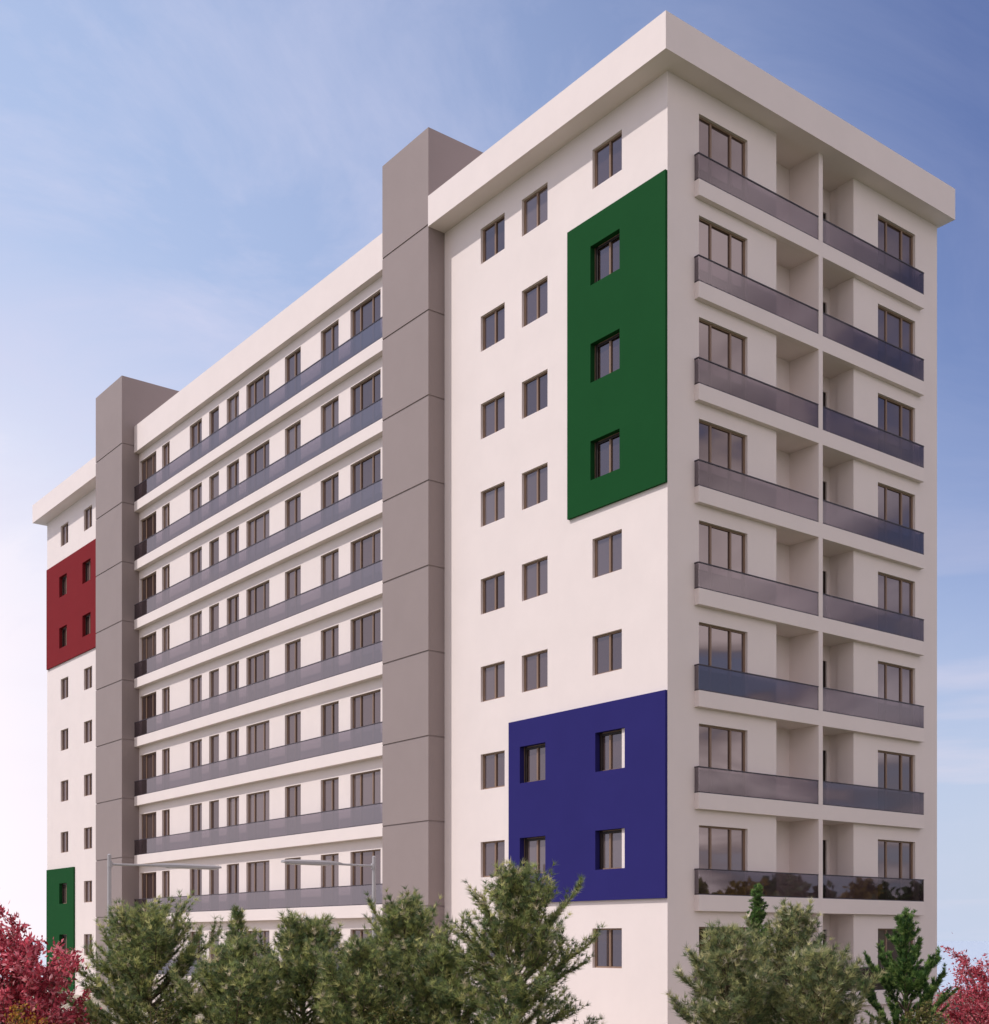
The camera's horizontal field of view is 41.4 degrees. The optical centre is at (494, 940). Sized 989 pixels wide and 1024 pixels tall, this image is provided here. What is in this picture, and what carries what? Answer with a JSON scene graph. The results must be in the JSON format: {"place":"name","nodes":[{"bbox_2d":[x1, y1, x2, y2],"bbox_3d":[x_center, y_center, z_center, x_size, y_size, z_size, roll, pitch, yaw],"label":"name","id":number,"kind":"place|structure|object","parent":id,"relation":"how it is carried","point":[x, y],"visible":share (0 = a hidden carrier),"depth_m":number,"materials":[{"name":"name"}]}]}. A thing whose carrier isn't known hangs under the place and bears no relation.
{"place":"outdoors","nodes":[
{"label":"outdoors","id":0,"kind":"place"},
{"bbox_2d":[28,992,953,1023],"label":"pavement","id":1,"kind":"structure","parent":0,"point":[94,999],"depth_m":61.45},
{"bbox_2d":[281,856,375,938],"bbox_3d":[-5.278,0.185,42.507,3.620,6.030,0.390,0,0,-38],"label":"street lamp","id":2,"kind":"object","parent":1,"relation":"on","point":[317,863],"visible":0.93,"depth_m":42.77,"materials":[{"name":"metal"}]},
{"bbox_2d":[0,982,988,1022],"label":"ground","id":3,"kind":"structure","parent":0,"point":[947,1001],"depth_m":67.99,"materials":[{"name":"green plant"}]},
{"bbox_2d":[4,1001,47,1023],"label":"shrub","id":4,"kind":"object","parent":3,"relation":"on","point":[17,1016],"visible":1,"depth_m":24.73,"materials":[{"name":"orange plant"}]},
{"bbox_2d":[0,901,101,1023],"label":"maple tree","id":5,"kind":"object","parent":3,"relation":"on","point":[24,981],"visible":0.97,"depth_m":26.73,"materials":[{"name":"red plant"}]},
{"bbox_2d":[53,888,228,1023],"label":"pine tree","id":6,"kind":"object","parent":3,"relation":"on","point":[149,944],"visible":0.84,"depth_m":28.88,"materials":[{"name":"green plant"}]},
{"bbox_2d":[107,854,221,1021],"bbox_3d":[-11.052,0.185,43.636,4.120,6.030,0.390,0,0,-38],"label":"street lamp","id":7,"kind":"object","parent":3,"relation":"on","point":[110,864],"visible":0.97,"depth_m":43.15,"materials":[{"name":"metal"}]},
{"bbox_2d":[135,997,195,1023],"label":"shrub","id":8,"kind":"object","parent":3,"relation":"on","point":[155,1014],"visible":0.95,"depth_m":27.19,"materials":[{"name":"green plant"}]},
{"bbox_2d":[168,933,292,1023],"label":"pine tree","id":9,"kind":"object","parent":3,"relation":"on","point":[235,986],"visible":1,"depth_m":26.92,"materials":[{"name":"green plant"}]},
{"bbox_2d":[223,902,262,1022],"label":"pine tree","id":10,"kind":"object","parent":3,"relation":"on","point":[237,917],"visible":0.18,"depth_m":30.88,"materials":[{"name":"green plant"}]},
{"bbox_2d":[212,908,351,1023],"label":"pine tree","id":11,"kind":"object","parent":3,"relation":"on","point":[301,945],"visible":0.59,"depth_m":29.47,"materials":[{"name":"green plant"}]},
{"bbox_2d":[273,931,420,1023],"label":"pine tree","id":12,"kind":"object","parent":3,"relation":"on","point":[356,992],"visible":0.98,"depth_m":27.40,"materials":[{"name":"green plant"}]},
{"bbox_2d":[365,998,416,1023],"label":"shrub","id":13,"kind":"object","parent":3,"relation":"on","point":[397,1017],"visible":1,"depth_m":26.69,"materials":[{"name":"green plant"}]},
{"bbox_2d":[337,884,472,1022],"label":"pine tree","id":14,"kind":"object","parent":3,"relation":"on","point":[407,919],"visible":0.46,"depth_m":29.61,"materials":[{"name":"green plant"}]},
{"bbox_2d":[376,938,488,1023],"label":"pine tree","id":15,"kind":"object","parent":3,"relation":"on","point":[436,1007],"visible":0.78,"depth_m":27.57,"materials":[{"name":"green plant"}]},
{"bbox_2d":[32,10,954,1023],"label":"apartment building","id":16,"kind":"structure","parent":3,"relation":"on","point":[548,482],"depth_m":43.83,"materials":[{"name":"white paint"}]},
{"bbox_2d":[142,872,155,898],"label":"balcony door","id":17,"kind":"structure","parent":16,"relation":"in","point":[148,879],"depth_m":66.11,"materials":[{"name":"brown glass"}]},
{"bbox_2d":[142,812,155,838],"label":"balcony door","id":18,"kind":"structure","parent":16,"relation":"in","point":[148,820],"depth_m":66.11,"materials":[{"name":"brown glass"}]},
{"bbox_2d":[142,752,155,778],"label":"balcony door","id":19,"kind":"structure","parent":16,"relation":"in","point":[149,760],"depth_m":66.11,"materials":[{"name":"brown glass"}]},
{"bbox_2d":[142,692,155,719],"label":"balcony door","id":20,"kind":"structure","parent":16,"relation":"in","point":[149,701],"depth_m":66.11,"materials":[{"name":"brown glass"}]},
{"bbox_2d":[142,632,155,659],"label":"balcony door","id":21,"kind":"structure","parent":16,"relation":"in","point":[148,642],"depth_m":66.11,"materials":[{"name":"brown glass"}]},
{"bbox_2d":[142,572,155,600],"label":"balcony door","id":22,"kind":"structure","parent":16,"relation":"in","point":[148,583],"depth_m":66.11,"materials":[{"name":"brown glass"}]},
{"bbox_2d":[248,861,268,891],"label":"balcony door","id":23,"kind":"structure","parent":16,"relation":"in","point":[258,872],"depth_m":56.91,"materials":[{"name":"grey glass"}]},
{"bbox_2d":[248,791,268,822],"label":"balcony door","id":24,"kind":"structure","parent":16,"relation":"in","point":[258,803],"depth_m":56.91,"materials":[{"name":"grey glass"}]},
{"bbox_2d":[248,721,268,753],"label":"balcony door","id":25,"kind":"structure","parent":16,"relation":"in","point":[258,734],"depth_m":56.91,"materials":[{"name":"grey glass"}]},
{"bbox_2d":[248,651,268,684],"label":"balcony door","id":26,"kind":"structure","parent":16,"relation":"in","point":[258,665],"depth_m":56.91,"materials":[{"name":"grey glass"}]},
{"bbox_2d":[248,581,268,615],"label":"balcony door","id":27,"kind":"structure","parent":16,"relation":"in","point":[258,597],"depth_m":56.91,"materials":[{"name":"grey glass"}]},
{"bbox_2d":[248,511,268,546],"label":"balcony door","id":28,"kind":"structure","parent":16,"relation":"in","point":[258,528],"depth_m":56.91,"materials":[{"name":"grey glass"}]},
{"bbox_2d":[248,441,268,477],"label":"balcony door","id":29,"kind":"structure","parent":16,"relation":"in","point":[258,459],"depth_m":56.91,"materials":[{"name":"grey glass"}]},
{"bbox_2d":[248,371,268,408],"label":"balcony door","id":30,"kind":"structure","parent":16,"relation":"in","point":[258,390],"depth_m":56.91,"materials":[{"name":"grey glass"}]},
{"bbox_2d":[287,857,300,888],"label":"window","id":31,"kind":"structure","parent":16,"relation":"in","point":[293,871],"depth_m":54.38,"materials":[{"name":"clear glass"}]},
{"bbox_2d":[287,785,300,816],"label":"window","id":32,"kind":"structure","parent":16,"relation":"in","point":[293,792],"depth_m":54.38,"materials":[{"name":"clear glass"}]},
{"bbox_2d":[287,712,300,743],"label":"window","id":33,"kind":"structure","parent":16,"relation":"in","point":[293,720],"depth_m":54.38,"materials":[{"name":"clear glass"}]},
{"bbox_2d":[287,639,300,671],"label":"window","id":34,"kind":"structure","parent":16,"relation":"in","point":[294,648],"depth_m":54.38,"materials":[{"name":"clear glass"}]},
{"bbox_2d":[287,567,300,598],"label":"window","id":35,"kind":"structure","parent":16,"relation":"in","point":[294,576],"depth_m":54.38,"materials":[{"name":"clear glass"}]},
{"bbox_2d":[287,494,300,526],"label":"window","id":36,"kind":"structure","parent":16,"relation":"in","point":[294,504],"depth_m":54.38,"materials":[{"name":"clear glass"}]},
{"bbox_2d":[287,421,300,453],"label":"window","id":37,"kind":"structure","parent":16,"relation":"in","point":[294,432],"depth_m":54.38,"materials":[{"name":"grey glass"}]},
{"bbox_2d":[287,348,300,381],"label":"window","id":38,"kind":"structure","parent":16,"relation":"in","point":[293,361],"depth_m":54.39,"materials":[{"name":"grey glass"}]},
{"bbox_2d":[323,854,338,886],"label":"window","id":39,"kind":"structure","parent":16,"relation":"in","point":[330,872],"depth_m":52.03,"materials":[{"name":"grey glass"}]},
{"bbox_2d":[323,777,338,810],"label":"window","id":40,"kind":"structure","parent":16,"relation":"in","point":[330,786],"depth_m":52.03,"materials":[{"name":"grey glass"}]},
{"bbox_2d":[323,701,338,735],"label":"window","id":41,"kind":"structure","parent":16,"relation":"in","point":[330,711],"depth_m":52.03,"materials":[{"name":"grey glass"}]},
{"bbox_2d":[323,625,338,659],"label":"window","id":42,"kind":"structure","parent":16,"relation":"in","point":[330,636],"depth_m":52.03,"materials":[{"name":"grey glass"}]},
{"bbox_2d":[323,549,338,583],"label":"window","id":43,"kind":"structure","parent":16,"relation":"in","point":[331,560],"depth_m":52.03,"materials":[{"name":"grey glass"}]},
{"bbox_2d":[323,473,338,507],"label":"window","id":44,"kind":"structure","parent":16,"relation":"in","point":[331,485],"depth_m":52.03,"materials":[{"name":"grey glass"}]},
{"bbox_2d":[323,397,338,432],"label":"window","id":45,"kind":"structure","parent":16,"relation":"in","point":[331,410],"depth_m":52.03,"materials":[{"name":"grey glass"}]},
{"bbox_2d":[323,321,338,356],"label":"window","id":46,"kind":"structure","parent":16,"relation":"in","point":[331,335],"depth_m":52.03,"materials":[{"name":"grey glass"}]},
{"bbox_2d":[353,849,380,884],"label":"window","id":47,"kind":"structure","parent":16,"relation":"in","point":[361,875],"depth_m":50.06,"materials":[{"name":"grey glass"}]},
{"bbox_2d":[353,769,380,806],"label":"window","id":48,"kind":"structure","parent":16,"relation":"in","point":[367,785],"depth_m":49.95,"materials":[{"name":"grey glass"}]},
{"bbox_2d":[353,690,380,727],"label":"balcony door","id":49,"kind":"structure","parent":16,"relation":"in","point":[366,707],"depth_m":49.95,"materials":[{"name":"grey glass"}]},
{"bbox_2d":[353,610,380,649],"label":"balcony door","id":50,"kind":"structure","parent":16,"relation":"in","point":[367,628],"depth_m":49.95,"materials":[{"name":"grey glass"}]},
{"bbox_2d":[353,530,380,571],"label":"balcony door","id":51,"kind":"structure","parent":16,"relation":"in","point":[367,550],"depth_m":49.95,"materials":[{"name":"grey glass"}]},
{"bbox_2d":[353,450,380,492],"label":"balcony door","id":52,"kind":"structure","parent":16,"relation":"in","point":[367,471],"depth_m":49.95,"materials":[{"name":"grey glass"}]},
{"bbox_2d":[353,371,380,414],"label":"balcony door","id":53,"kind":"structure","parent":16,"relation":"in","point":[367,392],"depth_m":49.95,"materials":[{"name":"grey glass"}]},
{"bbox_2d":[353,291,380,335],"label":"balcony door","id":54,"kind":"structure","parent":16,"relation":"in","point":[367,313],"depth_m":49.95,"materials":[{"name":"grey glass"}]},
{"bbox_2d":[483,840,504,876],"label":"window","id":55,"kind":"structure","parent":16,"relation":"in","point":[493,851],"depth_m":44.46,"materials":[{"name":"grey glass"}]},
{"bbox_2d":[483,751,504,789],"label":"window","id":56,"kind":"structure","parent":16,"relation":"in","point":[493,763],"depth_m":44.38,"materials":[{"name":"grey glass"}]},
{"bbox_2d":[483,662,504,701],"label":"window","id":57,"kind":"structure","parent":16,"relation":"in","point":[493,675],"depth_m":44.38,"materials":[{"name":"grey glass"}]},
{"bbox_2d":[483,572,504,613],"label":"window","id":58,"kind":"structure","parent":16,"relation":"in","point":[493,587],"depth_m":44.38,"materials":[{"name":"grey glass"}]},
{"bbox_2d":[483,483,504,525],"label":"window","id":59,"kind":"structure","parent":16,"relation":"in","point":[494,498],"depth_m":44.38,"materials":[{"name":"grey glass"}]},
{"bbox_2d":[483,394,504,437],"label":"window","id":60,"kind":"structure","parent":16,"relation":"in","point":[494,410],"depth_m":44.38,"materials":[{"name":"grey glass"}]},
{"bbox_2d":[483,304,504,349],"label":"window","id":61,"kind":"structure","parent":16,"relation":"in","point":[494,322],"depth_m":44.38,"materials":[{"name":"grey glass"}]},
{"bbox_2d":[483,215,504,262],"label":"window","id":62,"kind":"structure","parent":16,"relation":"in","point":[494,234],"depth_m":44.38,"materials":[{"name":"grey glass"}]},
{"bbox_2d":[524,836,544,873],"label":"window","id":63,"kind":"structure","parent":16,"relation":"in","point":[534,848],"depth_m":42.61,"materials":[{"name":"grey glass"}]},
{"bbox_2d":[524,744,544,782],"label":"window","id":64,"kind":"structure","parent":16,"relation":"in","point":[534,756],"depth_m":42.70,"materials":[{"name":"grey glass"}]},
{"bbox_2d":[524,650,547,691],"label":"window","id":65,"kind":"structure","parent":16,"relation":"in","point":[536,664],"depth_m":42.61,"materials":[{"name":"grey glass"}]},
{"bbox_2d":[524,557,547,600],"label":"window","id":66,"kind":"structure","parent":16,"relation":"in","point":[536,572],"depth_m":42.61,"materials":[{"name":"grey glass"}]},
{"bbox_2d":[524,464,547,508],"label":"window","id":67,"kind":"structure","parent":16,"relation":"in","point":[535,481],"depth_m":42.61,"materials":[{"name":"grey glass"}]},
{"bbox_2d":[524,371,547,417],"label":"window","id":68,"kind":"structure","parent":16,"relation":"in","point":[535,389],"depth_m":42.61,"materials":[{"name":"grey glass"}]},
{"bbox_2d":[524,278,547,325],"bbox_3d":[1.393,-20.780,42.579,0.058,1.210,1.310,0,0,-38],"label":"window","id":69,"kind":"structure","parent":16,"relation":"in","point":[536,297],"depth_m":42.61,"materials":[{"name":"grey glass"}]},
{"bbox_2d":[524,185,547,234],"bbox_3d":[1.393,-23.780,42.579,0.058,1.210,1.310,0,0,-38],"label":"window","id":70,"kind":"structure","parent":16,"relation":"in","point":[536,206],"depth_m":42.61,"materials":[{"name":"grey glass"}]},
{"bbox_2d":[595,432,619,477],"bbox_3d":[3.512,-14.780,39.856,0.063,1.210,1.310,0,0,-38],"label":"window","id":71,"kind":"structure","parent":16,"relation":"in","point":[607,450],"depth_m":39.94,"materials":[{"name":"grey glass"}]},
{"bbox_2d":[595,332,619,379],"bbox_3d":[3.512,-17.780,39.856,0.063,1.210,1.310,0,0,-38],"label":"window","id":72,"kind":"structure","parent":16,"relation":"in","point":[607,353],"depth_m":39.94,"materials":[{"name":"grey glass"}]},
{"bbox_2d":[595,233,619,282],"bbox_3d":[3.512,-20.780,39.856,0.063,1.210,1.310,0,0,-38],"label":"window","id":73,"kind":"structure","parent":16,"relation":"in","point":[607,255],"depth_m":39.94,"materials":[{"name":"grey glass"}]},
{"bbox_2d":[595,928,621,967],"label":"window","id":74,"kind":"structure","parent":16,"relation":"in","point":[608,946],"depth_m":39.84,"materials":[{"name":"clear glass"}]},
{"bbox_2d":[595,630,621,674],"bbox_3d":[3.514,-8.780,39.858,0.058,1.210,1.310,0,0,-38],"label":"window","id":75,"kind":"structure","parent":16,"relation":"in","point":[608,647],"depth_m":39.91,"materials":[{"name":"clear glass"}]},
{"bbox_2d":[595,530,621,577],"bbox_3d":[3.514,-11.780,39.858,0.058,1.210,1.310,0,0,-38],"label":"window","id":76,"kind":"structure","parent":16,"relation":"in","point":[608,549],"depth_m":39.91,"materials":[{"name":"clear glass"}]},
{"bbox_2d":[595,132,621,186],"bbox_3d":[3.514,-23.780,39.858,0.058,1.210,1.310,0,0,-38],"label":"window","id":77,"kind":"structure","parent":16,"relation":"in","point":[608,158],"depth_m":39.91,"materials":[{"name":"grey glass"}]},
{"bbox_2d":[600,829,621,869],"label":"window","id":78,"kind":"structure","parent":16,"relation":"in","point":[610,840],"depth_m":39.79,"materials":[{"name":"grey glass"}]},
{"bbox_2d":[600,729,621,770],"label":"window","id":79,"kind":"structure","parent":16,"relation":"in","point":[610,742],"depth_m":39.79,"materials":[{"name":"grey glass"}]},
{"bbox_2d":[699,826,744,870],"bbox_3d":[6.805,-2.390,39.318,2.140,2.060,0.058,0,0,-38],"label":"balcony door","id":80,"kind":"structure","parent":16,"relation":"in","point":[723,848],"depth_m":39.36,"materials":[{"name":"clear glass"}]},
{"bbox_2d":[699,724,744,770],"bbox_3d":[6.805,-5.390,39.318,2.140,2.060,0.058,0,0,-38],"label":"balcony door","id":81,"kind":"structure","parent":16,"relation":"in","point":[719,747],"depth_m":39.36,"materials":[{"name":"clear glass"}]},
{"bbox_2d":[699,623,744,671],"bbox_3d":[6.805,-8.390,39.318,2.140,2.060,0.058,0,0,-38],"label":"balcony door","id":82,"kind":"structure","parent":16,"relation":"in","point":[718,647],"depth_m":39.36,"materials":[{"name":"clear glass"}]},
{"bbox_2d":[699,522,744,572],"bbox_3d":[6.805,-11.390,39.318,2.140,2.060,0.058,0,0,-38],"label":"balcony door","id":83,"kind":"structure","parent":16,"relation":"in","point":[718,546],"depth_m":39.36,"materials":[{"name":"grey glass"}]},
{"bbox_2d":[699,420,744,473],"bbox_3d":[6.805,-14.390,39.318,2.140,2.060,0.058,0,0,-38],"label":"balcony door","id":84,"kind":"structure","parent":16,"relation":"in","point":[718,446],"depth_m":39.36,"materials":[{"name":"grey glass"}]},
{"bbox_2d":[699,319,744,374],"bbox_3d":[6.805,-17.390,39.318,2.140,2.060,0.058,0,0,-38],"label":"balcony door","id":85,"kind":"structure","parent":16,"relation":"in","point":[717,345],"depth_m":39.36,"materials":[{"name":"grey glass"}]},
{"bbox_2d":[699,218,744,274],"bbox_3d":[6.805,-20.390,39.318,2.140,2.060,0.058,0,0,-38],"label":"balcony door","id":86,"kind":"structure","parent":16,"relation":"in","point":[716,244],"depth_m":39.36,"materials":[{"name":"grey glass"}]},
{"bbox_2d":[699,117,744,175],"bbox_3d":[6.805,-23.390,39.318,2.140,2.060,0.058,0,0,-38],"label":"balcony door","id":87,"kind":"structure","parent":16,"relation":"in","point":[715,143],"depth_m":39.36,"materials":[{"name":"grey glass"}]},
{"bbox_2d":[878,929,912,966],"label":"balcony door","id":88,"kind":"structure","parent":16,"relation":"in","point":[881,932],"depth_m":44.43,"materials":[{"name":"grey glass"}]},
{"bbox_2d":[878,840,912,878],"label":"balcony door","id":89,"kind":"structure","parent":16,"relation":"in","point":[895,858],"depth_m":44.73,"materials":[{"name":"grey glass"}]},
{"bbox_2d":[878,751,912,790],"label":"balcony door","id":90,"kind":"structure","parent":16,"relation":"in","point":[895,770],"depth_m":44.73,"materials":[{"name":"grey glass"}]},
{"bbox_2d":[878,662,912,703],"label":"balcony door","id":91,"kind":"structure","parent":16,"relation":"in","point":[895,682],"depth_m":44.73,"materials":[{"name":"grey glass"}]},
{"bbox_2d":[878,573,912,615],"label":"balcony door","id":92,"kind":"structure","parent":16,"relation":"in","point":[894,594],"depth_m":44.73,"materials":[{"name":"grey glass"}]},
{"bbox_2d":[878,484,912,528],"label":"balcony door","id":93,"kind":"structure","parent":16,"relation":"in","point":[895,506],"depth_m":44.73,"materials":[{"name":"grey glass"}]},
{"bbox_2d":[878,395,912,440],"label":"balcony door","id":94,"kind":"structure","parent":16,"relation":"in","point":[895,418],"depth_m":44.73,"materials":[{"name":"grey glass"}]},
{"bbox_2d":[878,306,912,353],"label":"balcony door","id":95,"kind":"structure","parent":16,"relation":"in","point":[893,329],"depth_m":44.73,"materials":[{"name":"grey glass"}]},
{"bbox_2d":[878,217,912,265],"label":"balcony door","id":96,"kind":"structure","parent":16,"relation":"in","point":[892,240],"depth_m":44.73,"materials":[{"name":"grey glass"}]},
{"bbox_2d":[423,855,607,1023],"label":"pine tree","id":97,"kind":"object","parent":3,"relation":"on","point":[509,895],"visible":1,"depth_m":26.48,"materials":[{"name":"green plant"}]},
{"bbox_2d":[661,919,783,1023],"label":"pine tree","id":98,"kind":"object","parent":3,"relation":"on","point":[727,1006],"visible":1,"depth_m":26.04,"materials":[{"name":"green plant"}]},
{"bbox_2d":[736,883,780,1023],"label":"fir tree","id":99,"kind":"object","parent":3,"relation":"on","point":[757,913],"visible":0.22,"depth_m":29.96,"materials":[{"name":"green plant"}]},
{"bbox_2d":[735,897,845,1023],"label":"pine tree","id":100,"kind":"object","parent":3,"relation":"on","point":[790,921],"visible":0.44,"depth_m":27.82,"materials":[{"name":"green plant"}]},
{"bbox_2d":[767,934,889,1023],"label":"pine tree","id":101,"kind":"object","parent":3,"relation":"on","point":[815,972],"visible":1,"depth_m":25.53,"materials":[{"name":"green plant"}]},
{"bbox_2d":[857,907,959,1023],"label":"fir tree","id":102,"kind":"object","parent":3,"relation":"on","point":[898,977],"visible":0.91,"depth_m":26.86,"materials":[{"name":"green plant"}]},
{"bbox_2d":[895,997,954,1023],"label":"shrub","id":103,"kind":"object","parent":3,"relation":"on","point":[924,1019],"visible":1,"depth_m":25.69,"materials":[{"name":"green plant"}]},
{"bbox_2d":[933,933,988,1023],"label":"maple tree","id":104,"kind":"object","parent":3,"relation":"on","point":[970,1010],"visible":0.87,"depth_m":28.65,"materials":[{"name":"red plant"}]},
{"bbox_2d":[0,0,988,940],"label":"sky","id":105,"kind":"structure","parent":0,"point":[175,175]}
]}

